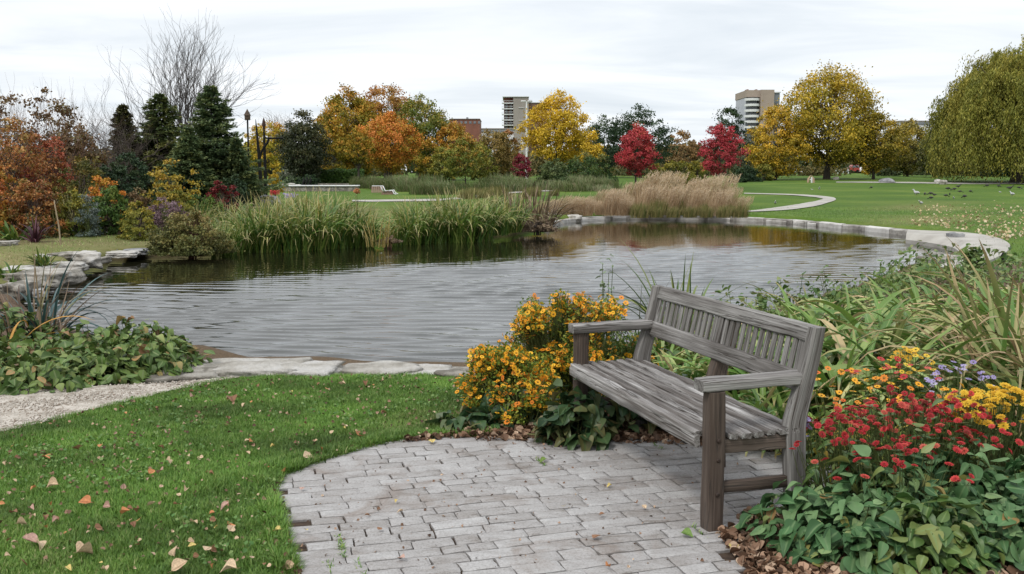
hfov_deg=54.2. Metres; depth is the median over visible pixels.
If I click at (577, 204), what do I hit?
ornamental grass
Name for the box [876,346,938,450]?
mixed flower plant
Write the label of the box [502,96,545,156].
apartment tower
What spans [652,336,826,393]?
daylily clump
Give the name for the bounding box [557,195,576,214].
ornamental grass
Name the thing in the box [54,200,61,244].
wooden stake
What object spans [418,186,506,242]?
iris clump
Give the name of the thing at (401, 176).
sage clump
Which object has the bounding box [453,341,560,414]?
orange flower bush
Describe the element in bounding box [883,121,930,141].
building
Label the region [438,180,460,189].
sage clump
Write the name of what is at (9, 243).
boulder
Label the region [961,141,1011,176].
green tree
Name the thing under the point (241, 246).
iris clump
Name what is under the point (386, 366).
stone slab
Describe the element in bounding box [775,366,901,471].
mixed flower plant
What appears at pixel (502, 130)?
building
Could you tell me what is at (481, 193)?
sage clump
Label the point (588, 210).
ornamental grass
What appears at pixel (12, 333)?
orange strap plant
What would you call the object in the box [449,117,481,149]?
brick building
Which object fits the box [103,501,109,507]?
fallen leaf
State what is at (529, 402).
orange flower bush
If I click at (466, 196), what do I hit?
sage clump
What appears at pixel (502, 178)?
sage clump
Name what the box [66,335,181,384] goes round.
path side plant
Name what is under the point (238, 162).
spruce tree
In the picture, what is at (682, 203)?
ornamental grass
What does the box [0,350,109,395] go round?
path side plant
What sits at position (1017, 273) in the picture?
waterside plant
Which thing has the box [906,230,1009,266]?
shore walkway
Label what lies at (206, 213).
iris clump
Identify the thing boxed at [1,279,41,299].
boulder
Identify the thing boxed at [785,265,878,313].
waterside plant
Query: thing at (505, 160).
brown tree
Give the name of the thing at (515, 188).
sage clump
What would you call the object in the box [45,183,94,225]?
green plant
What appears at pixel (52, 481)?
fallen leaf
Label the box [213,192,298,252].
iris clump
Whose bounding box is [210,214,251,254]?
iris clump
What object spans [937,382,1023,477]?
yellow flower plant
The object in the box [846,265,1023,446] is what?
daylily clump
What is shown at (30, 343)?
path side plant
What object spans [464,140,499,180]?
filler tree
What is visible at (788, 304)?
daylily clump
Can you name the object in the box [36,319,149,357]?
path side plant
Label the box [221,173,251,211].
garden shrub
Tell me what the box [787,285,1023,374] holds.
daylily clump
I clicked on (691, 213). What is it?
ornamental grass
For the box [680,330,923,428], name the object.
daylily clump
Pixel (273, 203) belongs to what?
iris clump
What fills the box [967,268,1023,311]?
daylily clump
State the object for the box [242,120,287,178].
yellow tree
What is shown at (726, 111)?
green tree
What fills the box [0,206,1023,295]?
bank grass
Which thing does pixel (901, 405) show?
red flower plant
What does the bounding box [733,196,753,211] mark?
ornamental grass
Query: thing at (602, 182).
sage clump
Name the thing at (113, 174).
garden shrub
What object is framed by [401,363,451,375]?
stone slab
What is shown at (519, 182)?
sage clump
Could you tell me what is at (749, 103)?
apartment tower
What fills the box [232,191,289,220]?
iris clump
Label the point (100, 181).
garden shrub
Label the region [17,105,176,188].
twiggy bush
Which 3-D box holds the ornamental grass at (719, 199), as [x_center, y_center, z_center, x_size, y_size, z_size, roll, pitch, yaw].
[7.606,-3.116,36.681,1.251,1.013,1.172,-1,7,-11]
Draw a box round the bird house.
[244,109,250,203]
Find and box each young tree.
[267,162,285,195]
[343,125,377,178]
[440,132,493,182]
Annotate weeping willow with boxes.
[919,34,1023,182]
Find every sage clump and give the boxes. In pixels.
[348,174,378,187]
[351,179,372,186]
[356,179,382,188]
[366,177,395,189]
[385,173,411,180]
[391,175,420,189]
[394,184,412,191]
[406,182,443,194]
[411,173,447,182]
[413,180,448,185]
[416,178,451,185]
[420,181,462,194]
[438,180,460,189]
[456,187,470,197]
[459,181,495,190]
[464,187,480,198]
[476,176,491,184]
[476,190,488,197]
[479,182,512,188]
[479,187,492,196]
[484,177,513,183]
[485,172,516,179]
[490,176,526,182]
[490,177,532,189]
[491,179,524,191]
[495,187,510,196]
[508,175,534,188]
[517,177,542,188]
[519,192,532,198]
[524,186,543,196]
[535,179,572,189]
[549,188,559,195]
[551,181,590,191]
[553,173,586,185]
[577,177,610,186]
[582,174,613,182]
[582,184,612,191]
[583,178,620,187]
[586,177,622,190]
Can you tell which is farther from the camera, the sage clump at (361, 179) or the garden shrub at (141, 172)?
the sage clump at (361, 179)
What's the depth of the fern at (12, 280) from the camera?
14.34 m
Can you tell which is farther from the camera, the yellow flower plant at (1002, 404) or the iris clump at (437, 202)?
the iris clump at (437, 202)
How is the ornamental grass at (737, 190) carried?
on the ground at (850, 194)
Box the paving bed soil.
[279,441,773,573]
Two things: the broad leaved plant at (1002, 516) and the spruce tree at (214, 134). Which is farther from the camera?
the spruce tree at (214, 134)
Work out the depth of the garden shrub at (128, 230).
22.74 m
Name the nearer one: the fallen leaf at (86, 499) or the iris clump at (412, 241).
the fallen leaf at (86, 499)
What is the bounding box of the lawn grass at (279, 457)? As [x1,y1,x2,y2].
[0,371,499,573]
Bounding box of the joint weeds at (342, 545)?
[284,441,702,573]
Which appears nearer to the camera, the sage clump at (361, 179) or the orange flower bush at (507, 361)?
the orange flower bush at (507, 361)
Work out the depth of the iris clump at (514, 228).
27.14 m
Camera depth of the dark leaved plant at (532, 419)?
6.06 m
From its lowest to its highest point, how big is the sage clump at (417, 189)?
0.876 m
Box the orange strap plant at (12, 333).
[8,315,94,347]
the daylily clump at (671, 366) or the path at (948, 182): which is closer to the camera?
the daylily clump at (671, 366)
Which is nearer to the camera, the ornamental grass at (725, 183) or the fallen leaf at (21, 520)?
the fallen leaf at (21, 520)
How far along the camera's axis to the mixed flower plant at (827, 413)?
4.84 m
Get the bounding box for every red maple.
[509,153,531,178]
[613,121,659,186]
[697,122,750,177]
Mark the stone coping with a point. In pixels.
(889, 230)
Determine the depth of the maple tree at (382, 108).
103.44 m
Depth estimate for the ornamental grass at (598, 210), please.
37.20 m
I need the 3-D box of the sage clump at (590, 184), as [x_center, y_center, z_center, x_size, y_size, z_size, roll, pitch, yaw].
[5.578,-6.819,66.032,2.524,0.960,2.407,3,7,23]
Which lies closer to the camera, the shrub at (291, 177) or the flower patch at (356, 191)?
the flower patch at (356, 191)
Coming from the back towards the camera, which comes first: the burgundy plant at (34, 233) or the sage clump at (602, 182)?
the sage clump at (602, 182)
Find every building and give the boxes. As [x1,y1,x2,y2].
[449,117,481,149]
[481,128,514,154]
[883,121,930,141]
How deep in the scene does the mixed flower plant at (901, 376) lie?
5.17 m
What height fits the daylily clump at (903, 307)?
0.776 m
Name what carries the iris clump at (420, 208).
on the ground at (850, 194)
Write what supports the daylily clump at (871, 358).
on the ground at (850, 194)
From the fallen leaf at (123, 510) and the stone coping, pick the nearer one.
the fallen leaf at (123, 510)
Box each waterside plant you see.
[701,284,784,335]
[752,271,833,316]
[754,304,806,321]
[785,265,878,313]
[826,259,922,309]
[852,258,961,301]
[867,245,981,296]
[872,240,1003,283]
[923,263,1014,305]
[957,243,1023,282]
[961,252,1023,289]
[962,245,988,273]
[962,258,1023,297]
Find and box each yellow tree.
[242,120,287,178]
[514,88,598,164]
[579,130,608,168]
[743,104,815,179]
[760,59,888,178]
[832,110,916,178]
[858,157,880,176]
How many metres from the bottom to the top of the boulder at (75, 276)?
0.236 m
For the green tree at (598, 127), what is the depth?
114.12 m
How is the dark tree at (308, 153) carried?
on the ground at (850, 194)
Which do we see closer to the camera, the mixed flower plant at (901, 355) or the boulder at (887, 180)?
the mixed flower plant at (901, 355)
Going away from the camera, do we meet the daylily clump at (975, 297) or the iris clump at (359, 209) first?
the daylily clump at (975, 297)
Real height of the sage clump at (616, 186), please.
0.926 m
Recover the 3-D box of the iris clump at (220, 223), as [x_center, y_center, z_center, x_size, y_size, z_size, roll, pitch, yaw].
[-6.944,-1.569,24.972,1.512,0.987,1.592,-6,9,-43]
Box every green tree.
[585,113,626,170]
[592,103,678,177]
[709,105,746,161]
[736,126,766,167]
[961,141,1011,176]
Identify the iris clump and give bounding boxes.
[179,200,224,225]
[205,209,234,229]
[209,206,254,232]
[210,195,253,223]
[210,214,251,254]
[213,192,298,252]
[214,216,266,253]
[218,203,271,228]
[226,192,308,224]
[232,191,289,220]
[233,195,315,251]
[254,199,339,251]
[256,194,322,221]
[257,194,302,213]
[258,187,357,250]
[267,185,329,210]
[280,191,338,222]
[290,197,373,249]
[296,185,366,224]
[322,208,383,247]
[331,197,378,222]
[337,201,401,247]
[358,209,412,247]
[378,196,448,244]
[378,216,423,245]
[388,198,430,224]
[395,196,467,243]
[403,197,486,242]
[405,198,434,218]
[411,185,471,217]
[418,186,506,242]
[432,188,489,219]
[445,192,517,241]
[465,191,498,211]
[472,197,527,235]
[474,185,528,207]
[483,189,547,232]
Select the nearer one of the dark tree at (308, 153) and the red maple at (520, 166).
the dark tree at (308, 153)
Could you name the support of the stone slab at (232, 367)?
on the ground at (850, 194)
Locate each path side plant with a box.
[0,302,59,344]
[0,328,105,366]
[0,336,59,373]
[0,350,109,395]
[1,341,152,389]
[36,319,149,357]
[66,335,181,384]
[82,315,196,355]
[92,329,214,375]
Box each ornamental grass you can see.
[548,198,560,213]
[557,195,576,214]
[571,195,588,214]
[582,199,598,215]
[593,188,612,201]
[594,201,605,214]
[598,188,629,215]
[616,196,634,215]
[620,182,640,194]
[628,178,657,203]
[628,200,652,217]
[631,183,666,207]
[634,169,677,206]
[648,197,669,215]
[649,206,665,217]
[655,171,688,205]
[656,185,688,213]
[665,205,683,217]
[671,201,687,214]
[676,184,693,205]
[678,186,711,211]
[681,205,700,217]
[684,177,712,204]
[690,174,724,206]
[697,202,709,214]
[698,204,715,217]
[705,173,740,202]
[707,189,734,215]
[716,204,733,217]
[723,186,743,205]
[730,203,751,217]
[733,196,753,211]
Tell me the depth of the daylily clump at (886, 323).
6.89 m
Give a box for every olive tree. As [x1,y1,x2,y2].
[880,118,929,176]
[913,117,944,177]
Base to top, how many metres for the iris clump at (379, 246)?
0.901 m
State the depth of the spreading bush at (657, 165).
77.48 m
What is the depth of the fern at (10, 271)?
14.96 m
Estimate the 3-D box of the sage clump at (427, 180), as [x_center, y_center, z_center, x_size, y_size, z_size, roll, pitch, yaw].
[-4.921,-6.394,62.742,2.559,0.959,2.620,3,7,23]
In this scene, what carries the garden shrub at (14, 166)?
on the ground at (850, 194)
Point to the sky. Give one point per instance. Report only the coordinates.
(688, 61)
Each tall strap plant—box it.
[591,272,678,364]
[605,248,759,362]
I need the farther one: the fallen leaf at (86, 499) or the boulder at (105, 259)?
the boulder at (105, 259)
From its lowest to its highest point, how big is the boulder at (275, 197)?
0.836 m
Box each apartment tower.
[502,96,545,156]
[735,89,780,146]
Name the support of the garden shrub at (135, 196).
on the ground at (850, 194)
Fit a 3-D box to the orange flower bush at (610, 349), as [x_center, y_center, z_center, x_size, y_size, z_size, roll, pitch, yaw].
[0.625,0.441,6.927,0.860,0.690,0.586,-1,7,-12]
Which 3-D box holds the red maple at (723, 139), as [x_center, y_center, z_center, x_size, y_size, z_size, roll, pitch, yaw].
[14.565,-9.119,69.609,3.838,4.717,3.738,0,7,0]
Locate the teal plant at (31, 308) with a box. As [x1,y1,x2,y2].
[0,252,129,338]
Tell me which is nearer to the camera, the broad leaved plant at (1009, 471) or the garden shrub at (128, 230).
the broad leaved plant at (1009, 471)
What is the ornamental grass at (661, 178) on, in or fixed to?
on the ground at (850, 194)
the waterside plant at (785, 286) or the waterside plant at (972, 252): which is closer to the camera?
the waterside plant at (785, 286)
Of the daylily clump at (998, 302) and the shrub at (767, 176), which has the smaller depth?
the daylily clump at (998, 302)
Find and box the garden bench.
[568,285,825,531]
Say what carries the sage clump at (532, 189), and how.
on the ground at (850, 194)
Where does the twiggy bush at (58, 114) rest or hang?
on the ground at (850, 194)
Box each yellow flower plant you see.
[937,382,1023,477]
[977,387,1023,471]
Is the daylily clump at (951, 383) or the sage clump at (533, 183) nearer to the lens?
the daylily clump at (951, 383)
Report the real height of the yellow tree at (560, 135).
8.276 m
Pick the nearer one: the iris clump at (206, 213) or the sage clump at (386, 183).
the iris clump at (206, 213)
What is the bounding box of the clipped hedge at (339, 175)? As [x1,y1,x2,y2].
[315,168,364,182]
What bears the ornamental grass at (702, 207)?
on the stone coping
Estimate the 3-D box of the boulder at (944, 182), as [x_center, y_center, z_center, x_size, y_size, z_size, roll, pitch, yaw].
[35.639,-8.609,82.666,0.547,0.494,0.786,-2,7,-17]
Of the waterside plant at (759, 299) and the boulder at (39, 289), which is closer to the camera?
the waterside plant at (759, 299)
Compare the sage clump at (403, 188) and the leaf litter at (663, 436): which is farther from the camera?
the sage clump at (403, 188)
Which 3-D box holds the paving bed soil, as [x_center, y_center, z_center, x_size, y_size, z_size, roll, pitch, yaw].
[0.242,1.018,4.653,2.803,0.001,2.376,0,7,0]
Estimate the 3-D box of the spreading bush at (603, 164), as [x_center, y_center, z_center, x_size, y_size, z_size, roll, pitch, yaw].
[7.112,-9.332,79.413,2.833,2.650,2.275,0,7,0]
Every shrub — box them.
[0,91,46,200]
[0,114,70,224]
[0,163,20,235]
[0,178,72,238]
[1,86,91,186]
[15,134,82,220]
[36,122,119,202]
[50,188,102,236]
[52,154,108,217]
[85,162,151,218]
[87,175,125,222]
[89,185,128,234]
[111,151,160,210]
[115,185,157,232]
[115,206,157,240]
[116,200,152,235]
[138,158,204,210]
[143,207,245,257]
[162,188,193,219]
[179,194,221,218]
[205,180,239,214]
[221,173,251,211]
[273,168,300,182]
[295,174,321,184]
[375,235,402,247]
[483,176,581,235]
[522,215,561,235]
[729,169,748,182]
[740,165,764,181]
[755,163,775,180]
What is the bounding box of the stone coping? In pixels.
[553,215,911,234]
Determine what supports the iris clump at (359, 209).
on the ground at (850, 194)
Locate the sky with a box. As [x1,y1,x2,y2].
[0,0,1023,171]
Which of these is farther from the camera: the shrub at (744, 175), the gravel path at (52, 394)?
the shrub at (744, 175)
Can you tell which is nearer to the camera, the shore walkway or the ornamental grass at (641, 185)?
the shore walkway
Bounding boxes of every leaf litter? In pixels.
[0,373,467,563]
[265,440,384,573]
[283,442,737,568]
[403,410,781,452]
[715,506,1023,573]
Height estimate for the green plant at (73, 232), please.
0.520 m
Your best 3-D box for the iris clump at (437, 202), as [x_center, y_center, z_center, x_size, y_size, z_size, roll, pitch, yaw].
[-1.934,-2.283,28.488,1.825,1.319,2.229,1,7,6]
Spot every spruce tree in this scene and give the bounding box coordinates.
[99,103,159,190]
[130,90,183,200]
[148,126,229,205]
[149,82,288,201]
[217,137,264,203]
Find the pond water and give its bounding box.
[20,219,952,361]
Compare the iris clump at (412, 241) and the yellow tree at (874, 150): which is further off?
the yellow tree at (874, 150)
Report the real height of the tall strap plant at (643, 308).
1.027 m
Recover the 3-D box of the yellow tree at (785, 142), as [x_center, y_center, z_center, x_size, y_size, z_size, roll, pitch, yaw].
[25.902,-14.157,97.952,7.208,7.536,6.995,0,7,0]
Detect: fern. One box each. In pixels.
[0,261,25,277]
[0,272,29,283]
[20,246,69,267]
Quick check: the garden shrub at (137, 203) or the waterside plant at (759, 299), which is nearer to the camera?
the waterside plant at (759, 299)
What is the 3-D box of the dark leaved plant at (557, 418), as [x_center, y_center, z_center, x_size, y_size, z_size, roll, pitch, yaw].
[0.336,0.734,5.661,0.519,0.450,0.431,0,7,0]
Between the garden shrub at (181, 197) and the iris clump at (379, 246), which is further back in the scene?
the garden shrub at (181, 197)
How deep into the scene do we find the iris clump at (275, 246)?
22.16 m
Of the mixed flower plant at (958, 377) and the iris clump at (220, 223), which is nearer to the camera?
the mixed flower plant at (958, 377)
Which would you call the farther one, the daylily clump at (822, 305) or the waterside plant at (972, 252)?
the waterside plant at (972, 252)
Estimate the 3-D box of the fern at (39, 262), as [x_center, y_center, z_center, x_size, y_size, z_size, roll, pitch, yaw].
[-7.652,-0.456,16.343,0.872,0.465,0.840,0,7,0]
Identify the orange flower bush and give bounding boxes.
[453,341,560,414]
[477,367,562,428]
[494,288,628,402]
[558,301,662,394]
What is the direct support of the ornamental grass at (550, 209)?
on the ground at (850, 194)
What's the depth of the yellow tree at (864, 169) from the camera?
117.21 m
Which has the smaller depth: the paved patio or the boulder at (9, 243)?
the paved patio
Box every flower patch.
[270,190,279,206]
[353,187,359,218]
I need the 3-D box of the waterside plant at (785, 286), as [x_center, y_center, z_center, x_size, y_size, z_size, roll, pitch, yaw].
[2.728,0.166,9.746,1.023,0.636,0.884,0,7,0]
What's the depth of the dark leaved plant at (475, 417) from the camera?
6.00 m
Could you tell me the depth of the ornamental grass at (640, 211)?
35.00 m
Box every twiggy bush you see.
[0,76,122,201]
[1,79,108,150]
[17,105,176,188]
[64,145,132,189]
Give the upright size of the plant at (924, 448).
0.487 m
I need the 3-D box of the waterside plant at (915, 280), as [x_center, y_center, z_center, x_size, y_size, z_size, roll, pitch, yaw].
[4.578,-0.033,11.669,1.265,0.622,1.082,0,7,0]
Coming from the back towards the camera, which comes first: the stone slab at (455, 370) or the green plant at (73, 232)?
the green plant at (73, 232)
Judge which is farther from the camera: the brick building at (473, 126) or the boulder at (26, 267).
the brick building at (473, 126)
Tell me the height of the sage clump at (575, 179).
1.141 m
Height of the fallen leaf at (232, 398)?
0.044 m
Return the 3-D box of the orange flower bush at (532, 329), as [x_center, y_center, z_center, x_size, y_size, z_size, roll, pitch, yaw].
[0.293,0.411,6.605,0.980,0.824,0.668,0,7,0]
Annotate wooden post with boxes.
[262,118,267,194]
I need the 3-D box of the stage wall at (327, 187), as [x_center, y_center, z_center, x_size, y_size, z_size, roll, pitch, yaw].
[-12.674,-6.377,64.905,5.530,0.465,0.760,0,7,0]
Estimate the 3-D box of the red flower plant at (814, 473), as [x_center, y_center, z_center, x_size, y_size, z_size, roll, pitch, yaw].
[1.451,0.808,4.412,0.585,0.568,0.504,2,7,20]
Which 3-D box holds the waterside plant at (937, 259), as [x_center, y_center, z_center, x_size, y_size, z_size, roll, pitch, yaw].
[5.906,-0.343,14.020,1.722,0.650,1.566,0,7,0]
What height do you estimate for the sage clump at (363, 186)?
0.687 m
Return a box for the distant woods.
[19,137,992,176]
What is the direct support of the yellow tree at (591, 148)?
on the ground at (850, 194)
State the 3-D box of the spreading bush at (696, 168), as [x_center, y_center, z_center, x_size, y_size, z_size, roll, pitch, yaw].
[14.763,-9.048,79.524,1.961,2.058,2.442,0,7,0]
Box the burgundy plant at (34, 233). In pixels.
[13,215,57,242]
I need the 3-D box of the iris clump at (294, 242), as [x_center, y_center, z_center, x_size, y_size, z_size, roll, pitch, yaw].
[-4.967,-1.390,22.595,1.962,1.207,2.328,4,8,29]
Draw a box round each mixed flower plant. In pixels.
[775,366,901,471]
[806,390,890,486]
[837,356,944,467]
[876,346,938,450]
[882,381,984,468]
[924,359,995,451]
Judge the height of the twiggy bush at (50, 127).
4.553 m
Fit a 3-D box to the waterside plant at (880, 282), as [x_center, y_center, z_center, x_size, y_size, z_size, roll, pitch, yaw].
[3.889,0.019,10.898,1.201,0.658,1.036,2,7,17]
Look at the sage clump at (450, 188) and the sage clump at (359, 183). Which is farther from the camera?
the sage clump at (359, 183)
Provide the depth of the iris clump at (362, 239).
23.51 m
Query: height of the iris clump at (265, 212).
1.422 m
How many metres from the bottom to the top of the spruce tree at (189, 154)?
3.476 m
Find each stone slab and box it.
[145,365,219,383]
[155,357,312,376]
[248,358,345,376]
[341,360,422,374]
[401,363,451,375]
[433,366,469,376]
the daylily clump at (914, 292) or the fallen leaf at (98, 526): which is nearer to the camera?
the fallen leaf at (98, 526)
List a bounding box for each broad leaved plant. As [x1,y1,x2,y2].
[734,479,849,562]
[775,493,929,573]
[803,445,960,549]
[854,491,1015,573]
[882,434,1016,533]
[920,475,1023,573]
[975,456,1023,548]
[1004,454,1023,494]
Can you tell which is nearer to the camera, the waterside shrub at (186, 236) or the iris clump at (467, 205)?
the waterside shrub at (186, 236)
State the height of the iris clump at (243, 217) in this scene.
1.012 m
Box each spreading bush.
[533,158,570,185]
[565,150,610,179]
[590,153,618,181]
[646,163,665,183]
[654,160,698,186]
[686,160,708,181]
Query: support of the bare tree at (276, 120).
on the ground at (850, 194)
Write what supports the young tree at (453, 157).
on the ground at (850, 194)
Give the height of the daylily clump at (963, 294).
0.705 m
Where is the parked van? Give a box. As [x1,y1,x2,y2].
[846,165,859,171]
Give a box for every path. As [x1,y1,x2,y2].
[0,377,236,430]
[352,190,548,201]
[744,193,835,210]
[857,182,1023,183]
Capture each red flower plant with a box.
[779,405,912,513]
[820,384,984,493]
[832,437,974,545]
[883,390,1022,503]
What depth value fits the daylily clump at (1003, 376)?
5.57 m
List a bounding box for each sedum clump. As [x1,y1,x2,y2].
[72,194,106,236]
[147,195,189,230]
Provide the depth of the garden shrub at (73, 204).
24.22 m
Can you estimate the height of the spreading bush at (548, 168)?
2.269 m
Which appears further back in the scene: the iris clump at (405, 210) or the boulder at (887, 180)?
the boulder at (887, 180)
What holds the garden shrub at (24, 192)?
on the ground at (850, 194)
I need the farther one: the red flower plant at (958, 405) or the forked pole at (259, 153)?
the forked pole at (259, 153)
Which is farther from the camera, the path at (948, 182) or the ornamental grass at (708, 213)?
the path at (948, 182)
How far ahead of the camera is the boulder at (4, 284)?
13.62 m
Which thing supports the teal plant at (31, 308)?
on the ground at (850, 194)
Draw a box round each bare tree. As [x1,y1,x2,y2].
[64,4,280,134]
[258,112,299,173]
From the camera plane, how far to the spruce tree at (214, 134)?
41.15 m
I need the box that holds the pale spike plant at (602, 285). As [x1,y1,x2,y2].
[595,254,617,353]
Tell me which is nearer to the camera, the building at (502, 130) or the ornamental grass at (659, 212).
the ornamental grass at (659, 212)
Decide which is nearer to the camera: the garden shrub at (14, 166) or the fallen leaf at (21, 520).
the fallen leaf at (21, 520)
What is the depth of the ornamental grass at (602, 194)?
42.18 m
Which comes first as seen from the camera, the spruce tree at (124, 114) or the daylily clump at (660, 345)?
the daylily clump at (660, 345)
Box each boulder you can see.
[0,240,19,245]
[0,282,12,293]
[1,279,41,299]
[2,265,56,270]
[2,267,87,287]
[32,287,45,298]
[47,251,79,260]
[48,261,88,270]
[72,250,102,268]
[101,256,112,263]
[105,250,140,258]
[123,248,149,254]
[253,195,280,206]
[567,214,581,221]
[878,178,895,182]
[914,256,954,263]
[938,180,947,184]
[938,254,965,259]
[946,232,964,236]
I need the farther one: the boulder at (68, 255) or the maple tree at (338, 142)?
the maple tree at (338, 142)
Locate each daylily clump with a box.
[597,332,705,366]
[614,346,738,392]
[651,331,772,393]
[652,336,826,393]
[677,295,932,378]
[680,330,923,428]
[684,282,878,352]
[693,372,832,429]
[729,314,988,440]
[737,292,977,389]
[738,282,959,350]
[738,374,883,458]
[756,286,864,322]
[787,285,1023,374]
[795,275,960,322]
[817,318,1023,433]
[826,281,1023,356]
[826,289,983,340]
[841,272,1016,320]
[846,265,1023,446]
[860,245,1023,374]
[870,283,1023,325]
[871,316,1023,461]
[873,309,1023,386]
[882,340,1023,453]
[891,240,1023,350]
[900,272,1022,327]
[919,281,1015,321]
[923,299,1023,451]
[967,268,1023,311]
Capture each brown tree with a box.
[472,129,521,177]
[490,129,520,175]
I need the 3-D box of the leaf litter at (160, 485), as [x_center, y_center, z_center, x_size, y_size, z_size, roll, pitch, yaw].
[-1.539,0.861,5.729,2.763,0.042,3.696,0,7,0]
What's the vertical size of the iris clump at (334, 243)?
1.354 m
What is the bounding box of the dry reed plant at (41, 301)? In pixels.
[0,243,136,345]
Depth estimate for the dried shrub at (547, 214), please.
28.66 m
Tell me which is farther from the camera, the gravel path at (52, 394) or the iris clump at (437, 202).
the iris clump at (437, 202)
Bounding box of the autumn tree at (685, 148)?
[660,129,700,165]
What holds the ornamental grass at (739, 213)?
on the ground at (850, 194)
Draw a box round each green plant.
[0,220,51,240]
[43,201,73,236]
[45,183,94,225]
[60,221,105,236]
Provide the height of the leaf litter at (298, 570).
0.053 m
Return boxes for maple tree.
[311,82,389,167]
[321,126,352,169]
[340,82,427,177]
[355,109,429,176]
[386,93,456,178]
[434,120,471,180]
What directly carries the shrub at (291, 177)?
on the ground at (850, 194)
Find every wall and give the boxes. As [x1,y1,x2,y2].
[267,183,348,184]
[278,185,359,190]
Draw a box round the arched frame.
[807,175,814,182]
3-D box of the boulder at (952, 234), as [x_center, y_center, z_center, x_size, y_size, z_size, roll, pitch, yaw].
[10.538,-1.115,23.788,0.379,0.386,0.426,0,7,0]
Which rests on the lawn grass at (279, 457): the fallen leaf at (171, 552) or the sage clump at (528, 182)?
the fallen leaf at (171, 552)
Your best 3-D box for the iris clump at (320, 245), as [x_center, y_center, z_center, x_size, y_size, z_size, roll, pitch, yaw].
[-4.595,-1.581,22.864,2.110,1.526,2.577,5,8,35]
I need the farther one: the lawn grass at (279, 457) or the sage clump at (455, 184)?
the sage clump at (455, 184)
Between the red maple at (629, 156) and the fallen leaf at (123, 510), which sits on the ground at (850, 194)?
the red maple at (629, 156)
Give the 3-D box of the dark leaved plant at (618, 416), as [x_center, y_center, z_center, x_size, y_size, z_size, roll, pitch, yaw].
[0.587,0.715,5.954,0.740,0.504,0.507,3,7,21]
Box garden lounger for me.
[371,186,397,194]
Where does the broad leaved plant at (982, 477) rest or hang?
on the ground at (850, 194)
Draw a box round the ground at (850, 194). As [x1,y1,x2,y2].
[0,172,1023,573]
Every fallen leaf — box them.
[16,517,27,524]
[22,532,37,542]
[35,538,46,549]
[46,477,58,487]
[73,541,92,553]
[78,495,93,503]
[95,523,101,529]
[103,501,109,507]
[120,506,128,513]
[148,468,154,473]
[168,546,176,556]
[170,558,186,571]
[219,558,235,572]
[221,501,228,509]
[226,394,236,401]
[227,525,234,530]
[285,558,293,568]
[303,451,314,457]
[681,527,692,536]
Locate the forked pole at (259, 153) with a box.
[255,119,282,195]
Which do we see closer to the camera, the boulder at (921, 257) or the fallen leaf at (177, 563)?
the fallen leaf at (177, 563)
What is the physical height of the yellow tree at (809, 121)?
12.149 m
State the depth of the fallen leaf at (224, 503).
4.54 m
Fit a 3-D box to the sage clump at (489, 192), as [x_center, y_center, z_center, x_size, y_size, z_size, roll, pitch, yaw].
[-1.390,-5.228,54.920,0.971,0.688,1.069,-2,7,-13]
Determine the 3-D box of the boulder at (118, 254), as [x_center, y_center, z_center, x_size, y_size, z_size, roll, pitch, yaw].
[-7.771,-0.659,19.979,0.635,0.118,0.771,-2,7,-14]
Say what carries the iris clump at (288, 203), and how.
on the ground at (850, 194)
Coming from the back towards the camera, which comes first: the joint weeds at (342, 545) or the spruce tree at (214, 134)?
the spruce tree at (214, 134)
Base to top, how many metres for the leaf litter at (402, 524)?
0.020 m
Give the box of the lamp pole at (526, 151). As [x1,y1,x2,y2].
[521,101,531,178]
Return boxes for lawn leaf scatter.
[911,200,1023,239]
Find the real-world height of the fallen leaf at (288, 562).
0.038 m
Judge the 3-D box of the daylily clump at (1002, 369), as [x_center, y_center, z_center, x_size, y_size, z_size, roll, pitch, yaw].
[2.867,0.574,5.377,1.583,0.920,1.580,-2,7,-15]
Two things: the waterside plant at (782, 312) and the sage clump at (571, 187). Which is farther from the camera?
the sage clump at (571, 187)
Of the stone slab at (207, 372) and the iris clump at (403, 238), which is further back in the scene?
the iris clump at (403, 238)
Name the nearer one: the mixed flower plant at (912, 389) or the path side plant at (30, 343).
the mixed flower plant at (912, 389)
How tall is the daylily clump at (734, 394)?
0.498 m
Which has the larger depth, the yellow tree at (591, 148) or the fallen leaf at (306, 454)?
the yellow tree at (591, 148)
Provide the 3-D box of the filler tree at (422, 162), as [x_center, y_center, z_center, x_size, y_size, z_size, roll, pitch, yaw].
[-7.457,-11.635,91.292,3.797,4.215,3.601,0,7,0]
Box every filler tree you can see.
[342,148,376,176]
[409,137,444,178]
[426,147,458,181]
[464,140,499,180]
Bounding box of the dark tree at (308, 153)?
[271,108,333,180]
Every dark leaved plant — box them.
[426,402,516,433]
[480,389,541,429]
[527,378,617,450]
[565,386,659,434]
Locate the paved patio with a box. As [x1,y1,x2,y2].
[278,436,832,573]
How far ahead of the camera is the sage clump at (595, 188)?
63.43 m
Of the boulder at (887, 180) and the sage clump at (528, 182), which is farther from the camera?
the boulder at (887, 180)
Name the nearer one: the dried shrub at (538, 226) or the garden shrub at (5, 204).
the garden shrub at (5, 204)
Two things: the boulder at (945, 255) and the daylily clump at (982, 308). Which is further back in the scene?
the boulder at (945, 255)

